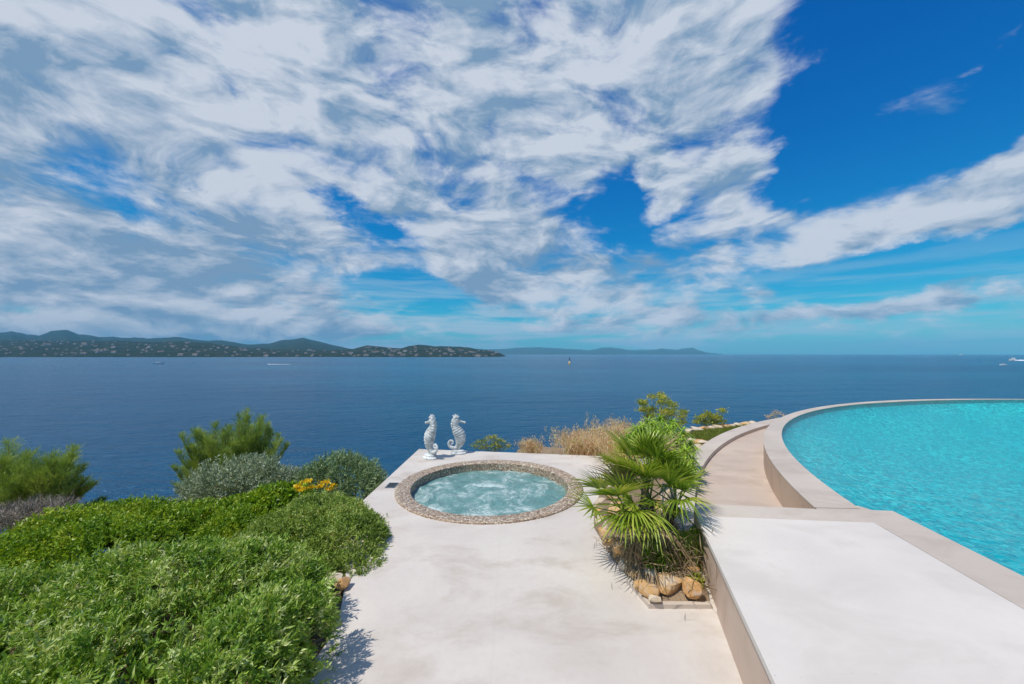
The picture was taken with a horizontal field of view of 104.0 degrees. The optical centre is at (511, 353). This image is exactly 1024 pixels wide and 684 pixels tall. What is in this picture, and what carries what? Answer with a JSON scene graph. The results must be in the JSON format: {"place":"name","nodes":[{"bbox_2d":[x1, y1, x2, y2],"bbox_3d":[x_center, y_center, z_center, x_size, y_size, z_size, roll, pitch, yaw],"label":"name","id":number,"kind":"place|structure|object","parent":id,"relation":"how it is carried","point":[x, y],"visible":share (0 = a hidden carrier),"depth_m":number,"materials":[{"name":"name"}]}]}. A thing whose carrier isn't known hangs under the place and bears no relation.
{"place":"outdoors","nodes":[
{"label":"outdoors","id":0,"kind":"place"},
{"bbox_2d":[0,330,348,350],"bbox_3d":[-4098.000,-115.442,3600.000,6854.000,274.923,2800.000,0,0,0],"label":"hills","id":1,"kind":"structure","parent":0,"point":[303,344],"depth_m":3473.82,"materials":[{"name":"green plant"}]},
{"bbox_2d":[0,340,504,356],"bbox_3d":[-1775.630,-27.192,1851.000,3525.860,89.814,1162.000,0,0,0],"label":"hills","id":2,"kind":"structure","parent":0,"point":[122,348],"depth_m":1538.10,"materials":[{"name":"green plant"}]},
{"bbox_2d":[0,438,687,683],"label":"ground","id":3,"kind":"structure","parent":0,"point":[546,450],"depth_m":2.59,"materials":[{"name":"soil"}]},
{"bbox_2d":[0,490,90,566],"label":"dry shrub","id":4,"kind":"object","parent":3,"relation":"on","point":[16,512],"visible":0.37,"depth_m":4.13,"materials":[{"name":"grey plant"}]},
{"bbox_2d":[0,436,110,531],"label":"tamarisk tree","id":5,"kind":"object","parent":3,"relation":"on","point":[25,476],"visible":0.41,"depth_m":6.22,"materials":[{"name":"green plant"}]},
{"bbox_2d":[0,494,281,591],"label":"bright green shrub","id":6,"kind":"object","parent":3,"relation":"on","point":[108,524],"visible":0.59,"depth_m":3.83,"materials":[{"name":"green plant"}]},
{"bbox_2d":[0,530,346,683],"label":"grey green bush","id":7,"kind":"object","parent":3,"relation":"on","point":[269,604],"visible":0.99,"depth_m":1.98,"materials":[{"name":"green plant"}]},
{"bbox_2d":[170,405,289,496],"bbox_3d":[-5.378,2.090,7.554,2.344,2.256,1.135,0,0,0],"label":"tamarisk tree","id":8,"kind":"object","parent":3,"relation":"on","point":[243,442],"visible":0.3,"depth_m":7.42,"materials":[{"name":"green plant"}]},
{"bbox_2d":[168,450,320,502],"bbox_3d":[-3.852,2.262,5.828,2.002,1.689,1.490,0,0,0],"label":"silver shrub","id":9,"kind":"object","parent":3,"relation":"on","point":[247,468],"visible":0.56,"depth_m":5.62,"materials":[{"name":"green plant"}]},
{"bbox_2d":[193,479,315,537],"bbox_3d":[-3.031,1.947,4.712,1.344,0.925,1.068,0,0,0],"label":"leafy shrub","id":10,"kind":"object","parent":3,"relation":"on","point":[282,493],"visible":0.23,"depth_m":4.58,"materials":[{"name":"green plant"}]},
{"bbox_2d":[235,489,393,591],"bbox_3d":[-1.772,1.733,3.628,1.576,0.773,1.538,0,0,0],"label":"round bush","id":11,"kind":"object","parent":3,"relation":"on","point":[315,520],"visible":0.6,"depth_m":3.48,"materials":[{"name":"green plant"}]},
{"bbox_2d":[293,478,336,494],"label":"flowering plant","id":12,"kind":"object","parent":3,"relation":"on","point":[312,486],"visible":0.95,"depth_m":4.39,"materials":[{"name":"yellow plant"}]},
{"bbox_2d":[287,447,387,500],"bbox_3d":[-2.581,2.163,5.936,1.603,1.487,1.383,0,0,0],"label":"rounded sage shrub","id":13,"kind":"object","parent":3,"relation":"on","point":[368,479],"visible":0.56,"depth_m":5.82,"materials":[{"name":"green plant"}]},
{"bbox_2d":[468,434,511,451],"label":"leafy weed","id":14,"kind":"object","parent":3,"relation":"on","point":[495,444],"visible":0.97,"depth_m":7.90,"materials":[{"name":"green plant"}]},
{"bbox_2d":[506,435,545,453],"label":"dry grass tuft","id":15,"kind":"object","parent":3,"relation":"on","point":[530,445],"visible":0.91,"depth_m":7.30,"materials":[{"name":"beige plant"}]},
{"bbox_2d":[541,425,603,455],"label":"dry grass tuft","id":16,"kind":"object","parent":3,"relation":"on","point":[571,445],"visible":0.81,"depth_m":6.97,"materials":[{"name":"beige plant"}]},
{"bbox_2d":[559,423,629,455],"bbox_3d":[1.469,1.531,7.036,1.239,0.578,1.246,0,0,16],"label":"dry grass tuft","id":17,"kind":"object","parent":3,"relation":"on","point":[593,450],"visible":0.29,"depth_m":6.98,"materials":[{"name":"beige plant"}]},
{"bbox_2d":[585,412,669,457],"bbox_3d":[2.030,1.440,7.062,1.562,0.721,1.822,0,0,0],"label":"dry grass tuft","id":18,"kind":"object","parent":3,"relation":"on","point":[613,423],"visible":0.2,"depth_m":6.95,"materials":[{"name":"beige plant"}]},
{"bbox_2d":[635,391,689,428],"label":"yellow umbel plant","id":19,"kind":"object","parent":3,"relation":"on","point":[666,411],"visible":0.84,"depth_m":6.53,"materials":[{"name":"green plant"}]},
{"bbox_2d":[691,407,728,426],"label":"yellow green weed","id":20,"kind":"object","parent":3,"relation":"on","point":[704,421],"visible":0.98,"depth_m":9.38,"materials":[{"name":"green plant"}]},
{"bbox_2d":[675,418,781,529],"bbox_3d":[6.453,2.232,7.879,13.496,1.335,3.166,0,0,-42],"label":"overflow channel","id":21,"kind":"object","parent":3,"relation":"on","point":[733,459],"visible":0.26,"depth_m":5.55,"materials":[{"name":"beige concrete"}]},
{"bbox_2d":[765,409,783,419],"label":"sparse weed","id":22,"kind":"object","parent":3,"relation":"on","point":[777,412],"visible":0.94,"depth_m":11.21,"materials":[{"name":"grey plant"}]},
{"bbox_2d":[696,399,1023,608],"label":"swimming pool","id":23,"kind":"structure","parent":3,"relation":"on","point":[941,480],"depth_m":5.78,"materials":[{"name":"teal liquid"}]},
{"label":"rock","id":24,"kind":"object","parent":3,"relation":"on","visible":0},
{"bbox_2d":[693,439,705,444],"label":"rock","id":25,"kind":"object","parent":24,"relation":"on","point":[696,441],"visible":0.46,"depth_m":7.69,"materials":[{"name":"beige stone"}]},
{"bbox_2d":[0,354,1023,565],"bbox_3d":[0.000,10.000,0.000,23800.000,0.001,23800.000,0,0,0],"label":"sea","id":26,"kind":"structure","parent":0,"point":[124,422],"depth_m":98.77,"materials":[{"name":"liquid"}]},
{"bbox_2d":[0,0,1023,353],"label":"sky","id":27,"kind":"structure","parent":0,"point":[709,176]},
{"bbox_2d":[300,449,742,683],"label":"terrace","id":28,"kind":"structure","parent":0,"point":[551,599],"depth_m":2.62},
{"bbox_2d":[316,572,342,579],"bbox_3d":[-1.357,1.659,2.960,0.200,0.089,0.148,0,0,0],"label":"rock","id":29,"kind":"object","parent":28,"relation":"on","point":[338,576],"visible":0.17,"depth_m":2.96,"materials":[{"name":"beige stone"}]},
{"bbox_2d":[334,576,351,590],"bbox_3d":[-1.231,1.660,2.897,0.109,0.083,0.110,0,0,-7],"label":"rock","id":30,"kind":"object","parent":28,"relation":"on","point":[342,583],"visible":0.91,"depth_m":2.87,"materials":[{"name":"brown stone"}]},
{"bbox_2d":[385,483,398,487],"bbox_3d":[-1.551,1.695,5.171,0.130,0.010,0.200,0,0,0],"label":"floor hatch","id":31,"kind":"object","parent":28,"relation":"on","point":[391,485],"visible":0.98,"depth_m":5.14,"materials":[{"name":"grey metal"}]},
{"bbox_2d":[422,414,437,459],"bbox_3d":[-1.313,1.339,6.513,0.345,0.723,0.229,0,0,42],"label":"seahorse statue","id":32,"kind":"object","parent":28,"relation":"on","point":[430,436],"visible":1,"depth_m":6.46,"materials":[{"name":"white stone"}]},
{"bbox_2d":[447,414,465,454],"bbox_3d":[-0.939,1.362,6.826,0.323,0.675,0.214,0,0,-8],"label":"seahorse statue","id":33,"kind":"object","parent":28,"relation":"on","point":[458,432],"visible":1,"depth_m":6.79,"materials":[{"name":"white stone"}]},
{"bbox_2d":[394,460,582,524],"bbox_3d":[-0.285,2.189,5.170,2.370,1.022,2.370,0,0,0],"label":"hot tub","id":34,"kind":"object","parent":28,"relation":"in","point":[483,492],"visible":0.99,"depth_m":5.13,"materials":[{"name":"liquid"}]},
{"bbox_2d":[572,423,640,466],"bbox_3d":[1.633,1.384,6.333,1.478,0.592,1.132,0,0,0],"label":"dry grass tuft","id":35,"kind":"object","parent":28,"relation":"on","point":[603,440],"visible":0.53,"depth_m":6.23,"materials":[{"name":"beige plant"}]},
{"bbox_2d":[594,450,708,600],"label":"soil","id":36,"kind":"structure","parent":28,"relation":"on","point":[679,594],"depth_m":3.07,"materials":[{"name":"brown soil"}]},
{"bbox_2d":[594,497,604,506],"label":"rock","id":37,"kind":"object","parent":36,"relation":"on","point":[600,499],"visible":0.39,"depth_m":4.36,"materials":[{"name":"beige stone"}]},
{"bbox_2d":[598,527,606,536],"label":"rock","id":38,"kind":"object","parent":36,"relation":"on","point":[602,531],"visible":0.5,"depth_m":3.66,"materials":[{"name":"beige stone"}]},
{"bbox_2d":[602,520,611,529],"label":"rock","id":39,"kind":"object","parent":36,"relation":"on","point":[606,525],"visible":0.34,"depth_m":3.68,"materials":[{"name":"beige stone"}]},
{"bbox_2d":[602,537,616,545],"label":"rock","id":40,"kind":"object","parent":36,"relation":"on","point":[610,541],"visible":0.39,"depth_m":3.46,"materials":[{"name":"brown stone"}]},
{"bbox_2d":[606,495,620,501],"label":"rock","id":41,"kind":"object","parent":36,"relation":"on","point":[614,497],"visible":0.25,"depth_m":3.74,"materials":[{"name":"beige stone"}]},
{"bbox_2d":[608,501,620,514],"bbox_3d":[1.081,1.565,4.003,0.248,0.198,0.242,0,0,0],"label":"rock","id":42,"kind":"object","parent":36,"relation":"on","point":[617,508],"visible":0.12,"depth_m":3.98,"materials":[{"name":"beige stone"}]},
{"bbox_2d":[613,547,618,557],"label":"rock","id":43,"kind":"object","parent":36,"relation":"on","point":[615,553],"visible":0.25,"depth_m":3.29,"materials":[{"name":"brown stone"}]},
{"bbox_2d":[616,543,624,553],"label":"rock","id":44,"kind":"object","parent":36,"relation":"on","point":[618,549],"visible":0.53,"depth_m":3.22,"materials":[{"name":"brown stone"}]},
{"bbox_2d":[618,558,628,571],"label":"rock","id":45,"kind":"object","parent":36,"relation":"on","point":[621,567],"visible":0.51,"depth_m":3.12,"materials":[{"name":"grey stone"}]},
{"bbox_2d":[629,569,636,577],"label":"rock","id":46,"kind":"object","parent":36,"relation":"on","point":[632,572],"visible":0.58,"depth_m":3.01,"materials":[{"name":"brown stone"}]},
{"bbox_2d":[563,421,715,574],"bbox_3d":[1.033,1.280,3.320,1.288,1.355,1.350,0,0,0],"label":"fan palm","id":47,"kind":"object","parent":36,"relation":"on","point":[626,472],"visible":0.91,"depth_m":3.18,"materials":[{"name":"green plant"}]},
{"bbox_2d":[633,579,646,590],"bbox_3d":[0.901,1.631,2.828,0.106,0.070,0.101,0,0,-23],"label":"rock","id":48,"kind":"object","parent":36,"relation":"on","point":[636,583],"visible":0.59,"depth_m":2.81,"materials":[{"name":"brown stone"}]},
{"bbox_2d":[638,582,659,597],"bbox_3d":[0.950,1.617,2.749,0.123,0.104,0.106,0,0,39],"label":"rock","id":49,"kind":"object","parent":36,"relation":"on","point":[649,589],"visible":0.83,"depth_m":2.72,"materials":[{"name":"brown stone"}]},
{"bbox_2d":[645,566,657,577],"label":"rock","id":50,"kind":"object","parent":36,"relation":"on","point":[649,572],"visible":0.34,"depth_m":2.92,"materials":[{"name":"grey stone"}]},
{"bbox_2d":[593,495,717,600],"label":"leaf litter","id":51,"kind":"object","parent":36,"relation":"on","point":[681,542],"visible":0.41,"depth_m":2.97,"materials":[{"name":"brown plant"}]},
{"bbox_2d":[616,413,704,488],"bbox_3d":[1.891,1.230,5.167,1.143,0.839,1.192,0,0,21],"label":"spurge plant","id":52,"kind":"object","parent":36,"relation":"on","point":[687,446],"visible":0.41,"depth_m":5.19,"materials":[{"name":"green plant"}]},
{"bbox_2d":[641,527,686,572],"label":"green weed","id":53,"kind":"object","parent":36,"relation":"on","point":[648,550],"visible":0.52,"depth_m":2.98,"materials":[{"name":"green plant"}]},
{"bbox_2d":[660,483,673,507],"bbox_3d":[1.493,1.367,3.848,0.146,0.241,0.184,0,0,5],"label":"rock","id":54,"kind":"object","parent":36,"relation":"on","point":[667,490],"visible":0.34,"depth_m":3.78,"materials":[{"name":"grey stone"}]},
{"bbox_2d":[656,572,681,595],"bbox_3d":[1.092,1.611,2.814,0.178,0.129,0.195,0,0,44],"label":"rock","id":55,"kind":"object","parent":36,"relation":"on","point":[670,581],"visible":0.81,"depth_m":2.77,"materials":[{"name":"brown stone"}]},
{"bbox_2d":[682,576,702,599],"bbox_3d":[1.224,1.605,2.738,0.122,0.143,0.140,0,0,-2],"label":"rock","id":56,"kind":"object","parent":36,"relation":"on","point":[697,591],"visible":0.95,"depth_m":2.70,"materials":[{"name":"brown stone"}]},
{"bbox_2d":[686,571,708,589],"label":"yellow weed","id":57,"kind":"object","parent":36,"relation":"on","point":[697,577],"visible":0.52,"depth_m":2.81,"materials":[{"name":"green plant"}]},
{"bbox_2d":[626,578,711,608],"bbox_3d":[1.092,1.692,2.825,0.486,0.055,0.315,0,0,0],"label":"bed edging","id":58,"kind":"object","parent":28,"relation":"on","point":[648,603],"visible":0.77,"depth_m":2.67,"materials":[{"name":"beige concrete"}]},
{"bbox_2d":[648,594,660,602],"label":"rock","id":59,"kind":"object","parent":58,"relation":"on","point":[654,598],"visible":1,"depth_m":2.66,"materials":[{"name":"beige stone"}]},
{"bbox_2d":[694,508,770,683],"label":"retaining wall","id":60,"kind":"structure","parent":28,"relation":"on","point":[749,664],"depth_m":2.23,"materials":[{"name":"beige concrete"}]},
{"bbox_2d":[697,516,1023,683],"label":"raised terrace","id":61,"kind":"structure","parent":60,"relation":"on","point":[828,602],"depth_m":2.04,"materials":[{"name":"white concrete"}]},
{"bbox_2d":[482,347,721,354],"bbox_3d":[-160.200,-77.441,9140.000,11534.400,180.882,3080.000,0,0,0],"label":"hills","id":62,"kind":"structure","parent":0,"point":[560,351],"depth_m":8076.83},
{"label":"lawn","id":63,"kind":"structure","parent":0,"visible":0},
{"bbox_2d":[690,426,702,430],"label":"rock","id":64,"kind":"object","parent":63,"relation":"on","point":[695,428],"visible":0.51,"depth_m":8.96,"materials":[{"name":"white stone"}]},
{"bbox_2d":[688,423,745,440],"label":"grass","id":65,"kind":"structure","parent":63,"relation":"on","point":[710,433],"depth_m":8.60,"materials":[{"name":"green plant"}]}
]}

